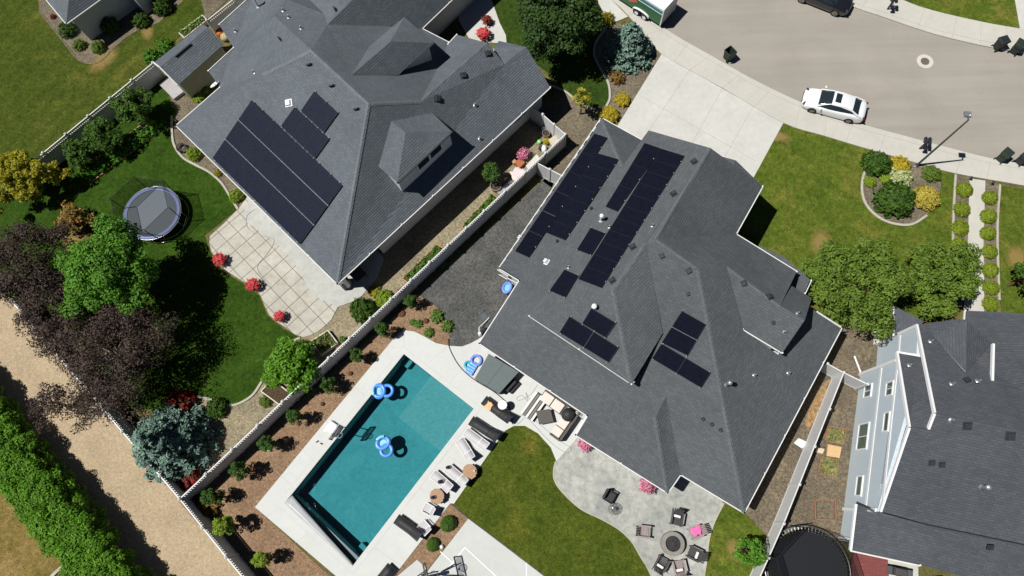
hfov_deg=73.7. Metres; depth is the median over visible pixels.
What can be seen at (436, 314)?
plant
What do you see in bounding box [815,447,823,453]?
paving slab
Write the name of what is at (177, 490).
fence
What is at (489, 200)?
raised bed
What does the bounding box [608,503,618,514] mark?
wire table
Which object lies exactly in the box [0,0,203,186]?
lawn
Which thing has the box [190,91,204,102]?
shrub
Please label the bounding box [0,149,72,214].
bush
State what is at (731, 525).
lawn
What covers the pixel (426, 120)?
house
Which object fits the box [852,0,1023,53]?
sidewalk
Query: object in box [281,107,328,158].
solar array
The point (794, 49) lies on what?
road
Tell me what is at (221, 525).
shrub
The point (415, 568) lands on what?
concrete pad
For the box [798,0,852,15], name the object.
parked car
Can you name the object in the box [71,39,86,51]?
shrub
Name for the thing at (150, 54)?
shrub
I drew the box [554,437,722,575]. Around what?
stone patio
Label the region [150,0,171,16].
shrub
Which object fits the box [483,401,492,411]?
towel
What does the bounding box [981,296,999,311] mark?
shrub
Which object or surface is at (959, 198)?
front bed
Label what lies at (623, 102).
shrub
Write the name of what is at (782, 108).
sidewalk
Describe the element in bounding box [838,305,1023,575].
house
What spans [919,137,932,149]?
mailbox stand
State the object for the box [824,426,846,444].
raised bed
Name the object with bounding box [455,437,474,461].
sun lounger
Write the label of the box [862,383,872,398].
window
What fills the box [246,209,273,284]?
hose
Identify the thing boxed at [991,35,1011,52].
wheelie bin
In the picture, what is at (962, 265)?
tree
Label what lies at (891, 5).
mailbox stand
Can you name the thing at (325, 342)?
raised bed
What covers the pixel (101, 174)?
raised bed
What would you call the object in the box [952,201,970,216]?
shrub
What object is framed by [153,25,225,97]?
shed
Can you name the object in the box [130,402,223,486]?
spruce tree
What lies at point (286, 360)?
tree
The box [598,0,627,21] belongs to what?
driveway
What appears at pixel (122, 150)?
shrub
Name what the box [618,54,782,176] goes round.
driveway
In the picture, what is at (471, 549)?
sports court
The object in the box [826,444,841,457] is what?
plywood board
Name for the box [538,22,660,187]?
gravel yard
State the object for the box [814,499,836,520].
raised bed
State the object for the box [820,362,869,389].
fence
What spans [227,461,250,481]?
shrub
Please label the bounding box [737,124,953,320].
lawn
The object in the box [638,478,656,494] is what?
flower pot
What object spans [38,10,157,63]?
lawn edging
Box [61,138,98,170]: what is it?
tree
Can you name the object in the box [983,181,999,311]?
front bed
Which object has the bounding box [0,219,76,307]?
purple tree
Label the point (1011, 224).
lawn
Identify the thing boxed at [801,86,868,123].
parked car
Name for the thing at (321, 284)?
patio
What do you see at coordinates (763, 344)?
house
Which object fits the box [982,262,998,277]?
shrub
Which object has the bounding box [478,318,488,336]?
spa pump
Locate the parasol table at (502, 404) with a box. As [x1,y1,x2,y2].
[498,400,506,409]
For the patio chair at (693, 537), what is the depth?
42.41 m
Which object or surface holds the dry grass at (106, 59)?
on the lawn at (53, 89)
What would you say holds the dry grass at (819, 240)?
on the lawn at (810, 192)
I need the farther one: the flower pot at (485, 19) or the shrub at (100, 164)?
the flower pot at (485, 19)
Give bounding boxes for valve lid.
[480,313,487,320]
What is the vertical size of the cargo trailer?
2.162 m
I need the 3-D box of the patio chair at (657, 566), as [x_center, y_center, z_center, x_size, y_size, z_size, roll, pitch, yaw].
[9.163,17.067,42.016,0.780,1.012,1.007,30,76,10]
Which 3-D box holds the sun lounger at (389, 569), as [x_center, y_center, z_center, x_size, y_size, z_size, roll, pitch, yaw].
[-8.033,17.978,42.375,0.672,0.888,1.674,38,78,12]
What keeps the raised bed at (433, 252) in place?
on the gravel yard at (442, 221)
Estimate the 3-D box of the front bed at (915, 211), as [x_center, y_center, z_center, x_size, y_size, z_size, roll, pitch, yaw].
[28.025,-7.074,49.380,5.458,0.076,5.530,18,74,7]
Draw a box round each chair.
[417,519,431,535]
[421,502,435,516]
[602,488,616,503]
[634,525,650,538]
[652,554,670,575]
[669,508,684,526]
[671,559,686,575]
[685,545,706,563]
[686,524,707,540]
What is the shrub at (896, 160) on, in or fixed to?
on the front bed at (915, 211)
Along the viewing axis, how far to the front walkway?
48.30 m
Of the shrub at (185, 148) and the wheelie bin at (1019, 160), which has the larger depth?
the shrub at (185, 148)
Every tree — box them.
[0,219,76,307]
[12,274,106,366]
[26,381,80,433]
[44,299,180,429]
[53,212,160,319]
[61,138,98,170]
[81,115,123,155]
[107,86,153,129]
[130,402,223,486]
[260,335,321,395]
[481,161,500,181]
[515,0,605,61]
[572,87,591,114]
[602,21,654,75]
[732,537,767,568]
[798,235,915,340]
[903,238,985,320]
[1007,261,1023,290]
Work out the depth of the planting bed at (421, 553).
43.37 m
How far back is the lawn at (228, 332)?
49.23 m
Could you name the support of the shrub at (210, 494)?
on the mulch bed at (255, 530)
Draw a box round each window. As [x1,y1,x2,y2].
[416,156,430,171]
[429,143,442,159]
[854,475,863,496]
[855,422,869,450]
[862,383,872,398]
[881,411,890,432]
[884,380,893,397]
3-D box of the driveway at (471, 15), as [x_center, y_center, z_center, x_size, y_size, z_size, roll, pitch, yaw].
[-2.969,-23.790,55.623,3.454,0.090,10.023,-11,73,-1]
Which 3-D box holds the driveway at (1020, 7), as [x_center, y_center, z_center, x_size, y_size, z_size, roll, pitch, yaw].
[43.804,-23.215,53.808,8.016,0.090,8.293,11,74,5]
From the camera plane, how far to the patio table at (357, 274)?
48.00 m
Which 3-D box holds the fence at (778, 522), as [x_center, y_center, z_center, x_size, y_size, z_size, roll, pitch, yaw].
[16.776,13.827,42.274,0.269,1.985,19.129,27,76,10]
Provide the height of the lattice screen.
1.030 m
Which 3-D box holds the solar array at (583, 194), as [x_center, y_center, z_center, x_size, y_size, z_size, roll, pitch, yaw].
[4.692,-6.172,45.847,1.702,1.488,6.787,32,77,11]
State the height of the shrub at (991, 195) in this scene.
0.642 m
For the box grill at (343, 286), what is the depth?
47.75 m
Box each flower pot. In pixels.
[212,252,226,266]
[244,277,259,291]
[273,310,285,321]
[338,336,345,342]
[476,26,490,40]
[481,14,491,24]
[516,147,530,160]
[577,438,591,452]
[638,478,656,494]
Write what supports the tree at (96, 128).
in the raised bed at (101, 174)
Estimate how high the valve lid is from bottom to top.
0.030 m
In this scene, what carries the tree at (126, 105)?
in the raised bed at (101, 174)
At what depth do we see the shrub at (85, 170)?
51.46 m
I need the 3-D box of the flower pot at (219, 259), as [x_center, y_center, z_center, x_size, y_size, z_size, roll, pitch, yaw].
[-20.976,-2.022,49.040,1.084,0.839,1.068,-20,73,-4]
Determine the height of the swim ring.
0.170 m
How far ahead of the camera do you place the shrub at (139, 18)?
55.36 m
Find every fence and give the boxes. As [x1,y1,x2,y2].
[8,295,185,497]
[35,61,165,176]
[177,133,566,499]
[178,497,255,575]
[205,0,244,35]
[531,105,563,138]
[538,163,560,183]
[749,373,843,575]
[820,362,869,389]
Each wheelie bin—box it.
[723,45,736,62]
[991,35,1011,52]
[993,147,1014,163]
[1007,38,1023,55]
[1012,152,1023,166]
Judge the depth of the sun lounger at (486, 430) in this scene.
44.94 m
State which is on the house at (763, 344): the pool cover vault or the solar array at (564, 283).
the solar array at (564, 283)
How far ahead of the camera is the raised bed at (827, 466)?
43.77 m
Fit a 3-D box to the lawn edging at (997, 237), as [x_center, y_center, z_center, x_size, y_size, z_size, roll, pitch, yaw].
[34.161,-3.328,47.953,0.306,0.100,8.842,11,74,5]
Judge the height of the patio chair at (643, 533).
1.012 m
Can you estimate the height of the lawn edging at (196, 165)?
0.100 m
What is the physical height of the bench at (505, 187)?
0.300 m
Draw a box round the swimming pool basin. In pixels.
[293,355,472,556]
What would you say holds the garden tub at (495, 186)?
on the gravel yard at (442, 221)
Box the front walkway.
[963,179,984,310]
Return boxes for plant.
[414,319,422,327]
[423,326,434,337]
[429,309,444,323]
[440,319,454,332]
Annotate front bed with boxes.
[863,155,940,223]
[953,176,968,306]
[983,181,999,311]
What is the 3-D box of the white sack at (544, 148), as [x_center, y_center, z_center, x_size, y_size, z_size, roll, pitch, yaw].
[2.398,-10.419,51.026,0.420,0.500,0.591,-1,73,2]
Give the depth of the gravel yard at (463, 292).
48.45 m
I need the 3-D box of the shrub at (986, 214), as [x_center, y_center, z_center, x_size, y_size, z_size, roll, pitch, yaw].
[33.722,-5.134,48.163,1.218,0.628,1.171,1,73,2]
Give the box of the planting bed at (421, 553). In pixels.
[394,504,467,575]
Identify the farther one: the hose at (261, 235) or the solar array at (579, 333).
the hose at (261, 235)
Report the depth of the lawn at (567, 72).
53.41 m
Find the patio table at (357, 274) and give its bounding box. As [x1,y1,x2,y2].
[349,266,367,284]
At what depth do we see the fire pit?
42.47 m
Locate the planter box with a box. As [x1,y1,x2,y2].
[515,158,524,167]
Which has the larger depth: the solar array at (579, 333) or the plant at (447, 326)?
the plant at (447, 326)
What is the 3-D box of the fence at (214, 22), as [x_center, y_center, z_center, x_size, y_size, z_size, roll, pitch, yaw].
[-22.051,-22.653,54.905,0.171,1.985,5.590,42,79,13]
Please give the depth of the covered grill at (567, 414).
44.46 m
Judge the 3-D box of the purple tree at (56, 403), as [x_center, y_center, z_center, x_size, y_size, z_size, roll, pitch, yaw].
[-30.099,7.749,45.122,3.083,3.375,3.035,-25,74,-6]
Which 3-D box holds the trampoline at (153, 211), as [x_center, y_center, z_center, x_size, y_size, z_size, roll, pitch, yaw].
[-26.313,-5.632,49.435,4.300,2.592,4.580,-20,73,-4]
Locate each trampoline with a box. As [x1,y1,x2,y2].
[108,176,186,243]
[764,525,858,575]
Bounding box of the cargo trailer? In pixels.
[621,0,677,25]
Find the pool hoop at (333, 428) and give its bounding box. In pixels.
[324,420,342,439]
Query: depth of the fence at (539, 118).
50.64 m
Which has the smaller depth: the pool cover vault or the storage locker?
the pool cover vault
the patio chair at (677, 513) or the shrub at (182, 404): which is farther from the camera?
the shrub at (182, 404)
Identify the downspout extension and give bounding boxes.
[854,356,860,371]
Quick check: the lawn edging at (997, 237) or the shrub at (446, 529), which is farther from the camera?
the lawn edging at (997, 237)
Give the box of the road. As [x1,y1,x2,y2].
[661,0,1023,163]
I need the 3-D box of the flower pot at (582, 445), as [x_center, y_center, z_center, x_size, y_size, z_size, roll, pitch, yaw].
[4.753,10.109,44.378,1.083,0.865,1.074,-25,74,-6]
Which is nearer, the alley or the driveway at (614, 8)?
the alley
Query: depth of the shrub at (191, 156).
51.68 m
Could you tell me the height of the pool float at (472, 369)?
0.193 m
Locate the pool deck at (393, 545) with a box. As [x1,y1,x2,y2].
[255,330,582,575]
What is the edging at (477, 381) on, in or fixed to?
on the pool deck at (393, 545)
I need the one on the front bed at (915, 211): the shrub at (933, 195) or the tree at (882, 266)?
the shrub at (933, 195)
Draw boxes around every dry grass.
[65,228,83,242]
[93,51,114,68]
[142,26,151,37]
[728,542,738,554]
[775,133,786,139]
[812,233,828,250]
[1009,249,1023,263]
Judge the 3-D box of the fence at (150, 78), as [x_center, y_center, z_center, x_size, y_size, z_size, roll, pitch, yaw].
[-31.666,-12.918,52.233,0.210,1.985,12.017,41,78,13]
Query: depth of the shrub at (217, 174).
51.38 m
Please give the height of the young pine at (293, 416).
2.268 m
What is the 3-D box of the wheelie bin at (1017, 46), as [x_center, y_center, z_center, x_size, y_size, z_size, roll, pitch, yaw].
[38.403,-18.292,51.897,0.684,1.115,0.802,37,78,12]
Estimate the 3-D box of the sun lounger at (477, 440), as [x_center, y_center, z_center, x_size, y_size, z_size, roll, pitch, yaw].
[-2.337,9.904,44.671,1.850,0.888,0.672,34,77,12]
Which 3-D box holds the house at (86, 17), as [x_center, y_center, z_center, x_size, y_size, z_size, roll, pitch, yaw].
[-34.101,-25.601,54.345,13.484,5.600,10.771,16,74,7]
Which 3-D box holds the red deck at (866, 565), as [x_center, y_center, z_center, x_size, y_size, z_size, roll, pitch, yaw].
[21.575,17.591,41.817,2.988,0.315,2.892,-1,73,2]
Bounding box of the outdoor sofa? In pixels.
[540,389,579,440]
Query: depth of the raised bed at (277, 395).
46.22 m
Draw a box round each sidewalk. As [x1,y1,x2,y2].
[612,0,1023,185]
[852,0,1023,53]
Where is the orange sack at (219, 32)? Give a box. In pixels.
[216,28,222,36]
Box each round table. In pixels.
[429,488,444,503]
[462,464,476,478]
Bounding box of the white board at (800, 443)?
[794,438,805,447]
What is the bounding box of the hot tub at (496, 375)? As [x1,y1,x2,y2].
[475,354,517,394]
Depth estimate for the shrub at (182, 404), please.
45.88 m
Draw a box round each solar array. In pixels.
[213,100,341,243]
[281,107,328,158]
[301,91,337,132]
[515,133,606,256]
[546,153,618,239]
[549,269,577,297]
[559,316,618,362]
[577,227,604,255]
[578,148,683,287]
[582,308,615,337]
[606,143,659,210]
[652,343,709,387]
[661,310,705,356]
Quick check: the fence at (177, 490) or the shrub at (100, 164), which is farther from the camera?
the shrub at (100, 164)
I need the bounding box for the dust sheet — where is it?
[509,167,524,180]
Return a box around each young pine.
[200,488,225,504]
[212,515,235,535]
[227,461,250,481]
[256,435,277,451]
[285,409,302,425]
[320,377,337,394]
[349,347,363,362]
[374,322,389,337]
[403,294,417,308]
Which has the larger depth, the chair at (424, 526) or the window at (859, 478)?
the chair at (424, 526)
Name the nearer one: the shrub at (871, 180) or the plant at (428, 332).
the plant at (428, 332)
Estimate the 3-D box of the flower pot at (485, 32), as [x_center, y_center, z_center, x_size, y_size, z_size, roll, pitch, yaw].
[-2.281,-20.101,53.933,1.234,0.913,1.253,-42,76,-10]
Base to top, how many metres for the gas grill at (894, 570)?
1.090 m
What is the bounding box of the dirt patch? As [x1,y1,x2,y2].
[805,380,829,428]
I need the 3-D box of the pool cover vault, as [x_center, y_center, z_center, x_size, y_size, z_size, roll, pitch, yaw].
[-12.182,15.559,44.022,6.060,0.560,0.706,37,78,12]
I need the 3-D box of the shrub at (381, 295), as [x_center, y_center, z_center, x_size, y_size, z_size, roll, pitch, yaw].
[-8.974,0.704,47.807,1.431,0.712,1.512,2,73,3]
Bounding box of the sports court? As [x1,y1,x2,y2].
[426,519,542,575]
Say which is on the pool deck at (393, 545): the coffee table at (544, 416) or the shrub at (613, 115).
the coffee table at (544, 416)
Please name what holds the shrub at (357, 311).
on the gravel yard at (442, 221)
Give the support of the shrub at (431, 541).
on the planting bed at (421, 553)
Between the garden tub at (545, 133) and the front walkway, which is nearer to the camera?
the front walkway
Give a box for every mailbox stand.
[887,0,897,9]
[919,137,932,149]
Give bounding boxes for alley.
[0,294,239,575]
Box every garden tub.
[490,180,500,192]
[542,129,549,137]
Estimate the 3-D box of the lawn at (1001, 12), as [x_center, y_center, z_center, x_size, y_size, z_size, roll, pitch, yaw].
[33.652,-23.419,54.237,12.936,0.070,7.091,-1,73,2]
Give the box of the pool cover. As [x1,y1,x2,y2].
[285,495,353,565]
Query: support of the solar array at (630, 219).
on the house at (763, 344)
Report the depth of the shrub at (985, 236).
47.70 m
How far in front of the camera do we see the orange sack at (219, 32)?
54.90 m
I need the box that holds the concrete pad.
[398,560,425,575]
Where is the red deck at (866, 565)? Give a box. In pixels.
[852,552,888,575]
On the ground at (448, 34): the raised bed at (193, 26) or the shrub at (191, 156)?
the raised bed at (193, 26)
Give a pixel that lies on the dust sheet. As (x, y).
(517, 173)
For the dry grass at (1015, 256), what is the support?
on the lawn at (1011, 224)
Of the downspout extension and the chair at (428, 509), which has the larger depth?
the downspout extension
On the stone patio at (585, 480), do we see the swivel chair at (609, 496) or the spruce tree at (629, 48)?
the swivel chair at (609, 496)
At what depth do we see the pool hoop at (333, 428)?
45.27 m
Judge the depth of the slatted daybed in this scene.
45.26 m
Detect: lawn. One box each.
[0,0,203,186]
[0,82,297,409]
[0,492,61,575]
[454,426,649,575]
[492,0,609,106]
[705,505,766,575]
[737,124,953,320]
[905,0,1018,27]
[999,186,1023,313]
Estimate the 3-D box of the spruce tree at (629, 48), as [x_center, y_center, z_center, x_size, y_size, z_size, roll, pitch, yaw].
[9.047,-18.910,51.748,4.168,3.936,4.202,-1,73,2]
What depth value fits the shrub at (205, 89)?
53.56 m
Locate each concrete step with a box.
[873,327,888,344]
[888,560,917,575]
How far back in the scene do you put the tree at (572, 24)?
48.39 m
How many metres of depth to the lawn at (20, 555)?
43.99 m
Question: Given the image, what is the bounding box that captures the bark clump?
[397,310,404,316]
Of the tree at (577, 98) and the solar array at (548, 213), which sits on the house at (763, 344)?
the solar array at (548, 213)
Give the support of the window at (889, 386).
in the house at (935, 479)
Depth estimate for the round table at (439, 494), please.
43.57 m
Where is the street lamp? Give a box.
[914,111,971,167]
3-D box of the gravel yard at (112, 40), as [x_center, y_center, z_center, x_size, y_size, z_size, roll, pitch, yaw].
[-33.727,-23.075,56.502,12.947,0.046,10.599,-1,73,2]
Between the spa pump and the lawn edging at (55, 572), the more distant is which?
the spa pump
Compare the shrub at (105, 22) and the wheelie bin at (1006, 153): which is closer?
the wheelie bin at (1006, 153)
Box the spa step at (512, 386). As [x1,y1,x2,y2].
[505,378,519,393]
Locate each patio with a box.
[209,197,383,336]
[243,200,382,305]
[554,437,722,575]
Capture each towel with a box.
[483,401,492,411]
[690,525,701,536]
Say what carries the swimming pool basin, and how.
in the ground at (448, 34)
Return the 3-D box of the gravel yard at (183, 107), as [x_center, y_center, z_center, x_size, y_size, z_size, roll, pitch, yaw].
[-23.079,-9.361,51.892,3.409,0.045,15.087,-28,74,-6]
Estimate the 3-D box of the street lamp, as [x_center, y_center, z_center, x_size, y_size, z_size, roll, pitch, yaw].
[29.419,-10.086,46.841,0.495,6.530,0.790,-1,73,2]
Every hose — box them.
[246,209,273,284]
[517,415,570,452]
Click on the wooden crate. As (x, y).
(554, 139)
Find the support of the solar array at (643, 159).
on the house at (763, 344)
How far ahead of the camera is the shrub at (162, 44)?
54.59 m
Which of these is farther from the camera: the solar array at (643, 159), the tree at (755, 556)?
the solar array at (643, 159)
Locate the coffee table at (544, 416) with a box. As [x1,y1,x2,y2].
[536,409,553,424]
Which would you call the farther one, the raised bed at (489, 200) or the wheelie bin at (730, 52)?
the wheelie bin at (730, 52)
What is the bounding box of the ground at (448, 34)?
[0,0,1023,575]
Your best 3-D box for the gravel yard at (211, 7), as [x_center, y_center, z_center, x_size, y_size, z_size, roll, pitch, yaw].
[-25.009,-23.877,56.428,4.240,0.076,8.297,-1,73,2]
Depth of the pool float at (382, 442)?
45.09 m
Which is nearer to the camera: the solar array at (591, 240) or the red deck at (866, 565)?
the red deck at (866, 565)
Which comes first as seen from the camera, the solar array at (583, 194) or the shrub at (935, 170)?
the solar array at (583, 194)
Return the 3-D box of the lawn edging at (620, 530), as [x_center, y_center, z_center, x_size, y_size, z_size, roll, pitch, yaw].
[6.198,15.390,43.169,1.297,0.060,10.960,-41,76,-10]
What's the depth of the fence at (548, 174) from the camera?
49.50 m
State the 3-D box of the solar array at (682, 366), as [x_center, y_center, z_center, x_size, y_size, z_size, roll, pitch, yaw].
[10.178,4.686,41.133,3.347,0.551,1.124,31,76,11]
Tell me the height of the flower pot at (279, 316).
0.764 m
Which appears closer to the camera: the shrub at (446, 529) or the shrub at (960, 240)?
the shrub at (446, 529)
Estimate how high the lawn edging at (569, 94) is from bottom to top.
0.100 m
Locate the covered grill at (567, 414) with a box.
[561,408,574,421]
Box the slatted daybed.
[521,392,544,421]
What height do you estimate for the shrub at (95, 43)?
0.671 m
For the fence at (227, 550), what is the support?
on the mulch bed at (255, 530)
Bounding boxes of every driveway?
[459,0,505,42]
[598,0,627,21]
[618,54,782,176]
[1015,0,1023,28]
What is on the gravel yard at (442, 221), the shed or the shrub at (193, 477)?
the shrub at (193, 477)
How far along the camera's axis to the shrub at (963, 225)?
47.90 m
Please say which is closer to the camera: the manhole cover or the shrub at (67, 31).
the manhole cover
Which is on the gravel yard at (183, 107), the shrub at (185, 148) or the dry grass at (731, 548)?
the shrub at (185, 148)
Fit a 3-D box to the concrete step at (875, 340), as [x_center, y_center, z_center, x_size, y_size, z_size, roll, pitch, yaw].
[25.226,2.861,46.343,1.279,0.120,2.295,9,73,5]
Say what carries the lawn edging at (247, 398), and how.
on the lawn at (228, 332)
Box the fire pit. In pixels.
[660,531,684,555]
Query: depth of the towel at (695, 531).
42.38 m
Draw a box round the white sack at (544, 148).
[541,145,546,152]
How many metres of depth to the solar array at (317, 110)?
44.79 m
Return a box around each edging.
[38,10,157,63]
[50,567,60,575]
[170,115,238,209]
[172,337,300,406]
[448,339,512,423]
[450,503,544,575]
[549,84,595,110]
[553,461,651,575]
[593,21,610,105]
[703,503,724,575]
[860,171,927,225]
[952,174,956,239]
[996,184,1000,299]
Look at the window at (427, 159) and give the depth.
45.72 m
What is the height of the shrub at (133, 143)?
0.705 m
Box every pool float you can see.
[371,383,393,398]
[375,435,393,457]
[465,354,481,375]
[502,281,511,293]
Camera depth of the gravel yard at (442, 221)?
49.36 m
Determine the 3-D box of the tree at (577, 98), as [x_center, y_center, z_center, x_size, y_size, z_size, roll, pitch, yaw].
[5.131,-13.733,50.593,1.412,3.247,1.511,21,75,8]
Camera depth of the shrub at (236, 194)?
50.57 m
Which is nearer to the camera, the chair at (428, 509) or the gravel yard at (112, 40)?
the chair at (428, 509)
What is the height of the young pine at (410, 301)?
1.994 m
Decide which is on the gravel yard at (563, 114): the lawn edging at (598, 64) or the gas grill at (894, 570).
the lawn edging at (598, 64)
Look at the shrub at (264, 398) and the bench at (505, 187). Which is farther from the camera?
the bench at (505, 187)
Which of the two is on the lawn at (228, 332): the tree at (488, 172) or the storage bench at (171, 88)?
the storage bench at (171, 88)
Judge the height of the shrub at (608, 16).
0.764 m
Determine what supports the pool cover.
on the pool cover vault
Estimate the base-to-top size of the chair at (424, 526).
0.883 m
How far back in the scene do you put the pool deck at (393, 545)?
45.04 m
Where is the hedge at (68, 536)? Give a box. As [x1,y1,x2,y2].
[0,386,155,575]
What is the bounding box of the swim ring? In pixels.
[464,361,471,368]
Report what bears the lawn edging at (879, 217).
on the front bed at (915, 211)
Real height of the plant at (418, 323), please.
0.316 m
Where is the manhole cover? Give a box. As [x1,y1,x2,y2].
[917,54,932,67]
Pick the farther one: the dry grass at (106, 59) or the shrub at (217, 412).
the dry grass at (106, 59)
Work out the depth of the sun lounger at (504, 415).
45.23 m
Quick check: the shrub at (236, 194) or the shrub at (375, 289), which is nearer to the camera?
the shrub at (375, 289)
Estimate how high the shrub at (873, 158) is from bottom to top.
1.317 m
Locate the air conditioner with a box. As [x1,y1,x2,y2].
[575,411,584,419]
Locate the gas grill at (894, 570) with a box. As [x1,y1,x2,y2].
[887,565,912,575]
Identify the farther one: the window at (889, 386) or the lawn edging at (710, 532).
the lawn edging at (710, 532)
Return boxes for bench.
[159,77,184,100]
[497,180,512,195]
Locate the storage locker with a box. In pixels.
[526,154,538,169]
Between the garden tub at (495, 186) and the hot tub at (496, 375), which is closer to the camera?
the hot tub at (496, 375)
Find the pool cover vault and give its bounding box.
[292,494,358,563]
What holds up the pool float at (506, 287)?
on the gravel yard at (463, 292)
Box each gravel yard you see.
[39,0,181,62]
[169,95,246,207]
[179,0,227,41]
[189,118,551,483]
[418,180,552,345]
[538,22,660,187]
[746,325,877,575]
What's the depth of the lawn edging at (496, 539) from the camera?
43.23 m
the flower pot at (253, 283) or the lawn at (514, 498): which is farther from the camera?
the flower pot at (253, 283)
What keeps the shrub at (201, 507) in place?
on the mulch bed at (255, 530)
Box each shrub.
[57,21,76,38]
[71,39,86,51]
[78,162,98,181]
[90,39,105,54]
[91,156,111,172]
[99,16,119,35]
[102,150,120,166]
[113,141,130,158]
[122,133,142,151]
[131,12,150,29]
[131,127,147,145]
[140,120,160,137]
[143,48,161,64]
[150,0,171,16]
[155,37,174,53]
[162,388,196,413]
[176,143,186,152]
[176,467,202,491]
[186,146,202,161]
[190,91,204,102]
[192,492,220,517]
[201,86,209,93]
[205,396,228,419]
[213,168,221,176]
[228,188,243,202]
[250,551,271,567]
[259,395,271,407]
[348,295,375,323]
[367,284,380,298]
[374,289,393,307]
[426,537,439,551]
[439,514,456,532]
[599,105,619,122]
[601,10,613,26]
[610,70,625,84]
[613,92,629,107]
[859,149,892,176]
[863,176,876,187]
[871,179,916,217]
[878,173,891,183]
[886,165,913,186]
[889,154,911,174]
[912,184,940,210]
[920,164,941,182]
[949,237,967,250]
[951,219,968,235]
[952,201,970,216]
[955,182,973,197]
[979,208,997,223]
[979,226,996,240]
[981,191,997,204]
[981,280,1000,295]
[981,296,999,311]
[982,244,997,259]
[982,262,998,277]
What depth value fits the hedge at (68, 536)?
42.56 m
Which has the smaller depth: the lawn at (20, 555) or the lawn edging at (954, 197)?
the lawn at (20, 555)
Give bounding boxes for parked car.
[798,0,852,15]
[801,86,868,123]
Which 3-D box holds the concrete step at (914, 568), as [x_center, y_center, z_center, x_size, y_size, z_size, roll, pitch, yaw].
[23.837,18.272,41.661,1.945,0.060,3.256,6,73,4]
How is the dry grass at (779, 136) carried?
on the lawn at (810, 192)
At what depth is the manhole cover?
52.44 m
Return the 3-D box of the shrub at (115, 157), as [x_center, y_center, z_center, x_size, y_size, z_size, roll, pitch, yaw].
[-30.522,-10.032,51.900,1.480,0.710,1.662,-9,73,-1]
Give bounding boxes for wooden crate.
[548,135,558,146]
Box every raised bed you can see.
[88,121,158,181]
[179,15,208,38]
[260,385,299,404]
[312,330,338,355]
[402,244,442,282]
[461,193,496,229]
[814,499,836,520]
[817,456,839,477]
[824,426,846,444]
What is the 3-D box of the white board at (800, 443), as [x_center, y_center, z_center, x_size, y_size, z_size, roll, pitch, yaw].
[18.761,10.054,44.378,0.691,0.060,0.548,34,77,11]
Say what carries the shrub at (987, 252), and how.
on the front bed at (989, 186)
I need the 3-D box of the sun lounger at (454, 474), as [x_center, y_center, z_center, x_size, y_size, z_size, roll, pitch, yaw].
[-3.583,12.103,44.035,1.680,0.888,0.672,37,78,12]
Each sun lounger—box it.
[378,563,395,575]
[394,514,422,540]
[430,470,453,492]
[444,463,468,487]
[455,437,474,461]
[462,427,489,450]
[468,416,500,441]
[481,396,512,423]
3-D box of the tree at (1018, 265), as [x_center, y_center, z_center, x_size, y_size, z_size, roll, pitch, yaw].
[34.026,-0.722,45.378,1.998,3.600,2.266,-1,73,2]
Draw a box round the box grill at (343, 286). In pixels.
[339,277,352,290]
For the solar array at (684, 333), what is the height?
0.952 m
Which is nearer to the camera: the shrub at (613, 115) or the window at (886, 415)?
the window at (886, 415)
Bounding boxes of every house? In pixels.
[46,0,152,40]
[175,0,550,288]
[478,117,842,513]
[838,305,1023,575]
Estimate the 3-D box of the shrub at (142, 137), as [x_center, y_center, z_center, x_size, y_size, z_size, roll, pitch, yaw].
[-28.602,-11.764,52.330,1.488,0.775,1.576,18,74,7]
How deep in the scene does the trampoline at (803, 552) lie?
41.44 m
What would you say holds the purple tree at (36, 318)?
on the lawn at (228, 332)
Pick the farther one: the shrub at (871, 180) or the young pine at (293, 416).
the shrub at (871, 180)
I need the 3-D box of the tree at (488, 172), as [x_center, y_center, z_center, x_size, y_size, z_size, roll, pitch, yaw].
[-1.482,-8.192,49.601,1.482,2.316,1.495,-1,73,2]
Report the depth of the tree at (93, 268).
43.31 m
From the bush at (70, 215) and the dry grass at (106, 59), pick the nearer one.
the bush at (70, 215)
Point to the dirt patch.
(814, 408)
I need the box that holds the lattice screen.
[497,269,508,280]
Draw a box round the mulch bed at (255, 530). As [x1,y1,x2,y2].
[180,295,449,575]
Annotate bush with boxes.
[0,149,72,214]
[53,200,98,232]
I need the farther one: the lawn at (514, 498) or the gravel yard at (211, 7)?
the gravel yard at (211, 7)
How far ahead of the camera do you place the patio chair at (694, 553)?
42.13 m
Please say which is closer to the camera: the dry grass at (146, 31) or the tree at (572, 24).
the tree at (572, 24)
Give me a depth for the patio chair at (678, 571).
41.92 m
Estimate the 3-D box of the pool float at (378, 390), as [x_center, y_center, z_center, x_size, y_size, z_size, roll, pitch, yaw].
[-8.749,6.955,46.198,1.530,0.439,1.120,-3,73,1]
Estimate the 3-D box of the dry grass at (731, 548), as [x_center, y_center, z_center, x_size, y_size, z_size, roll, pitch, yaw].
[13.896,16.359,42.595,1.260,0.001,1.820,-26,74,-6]
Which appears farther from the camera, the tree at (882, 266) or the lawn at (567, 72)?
the lawn at (567, 72)

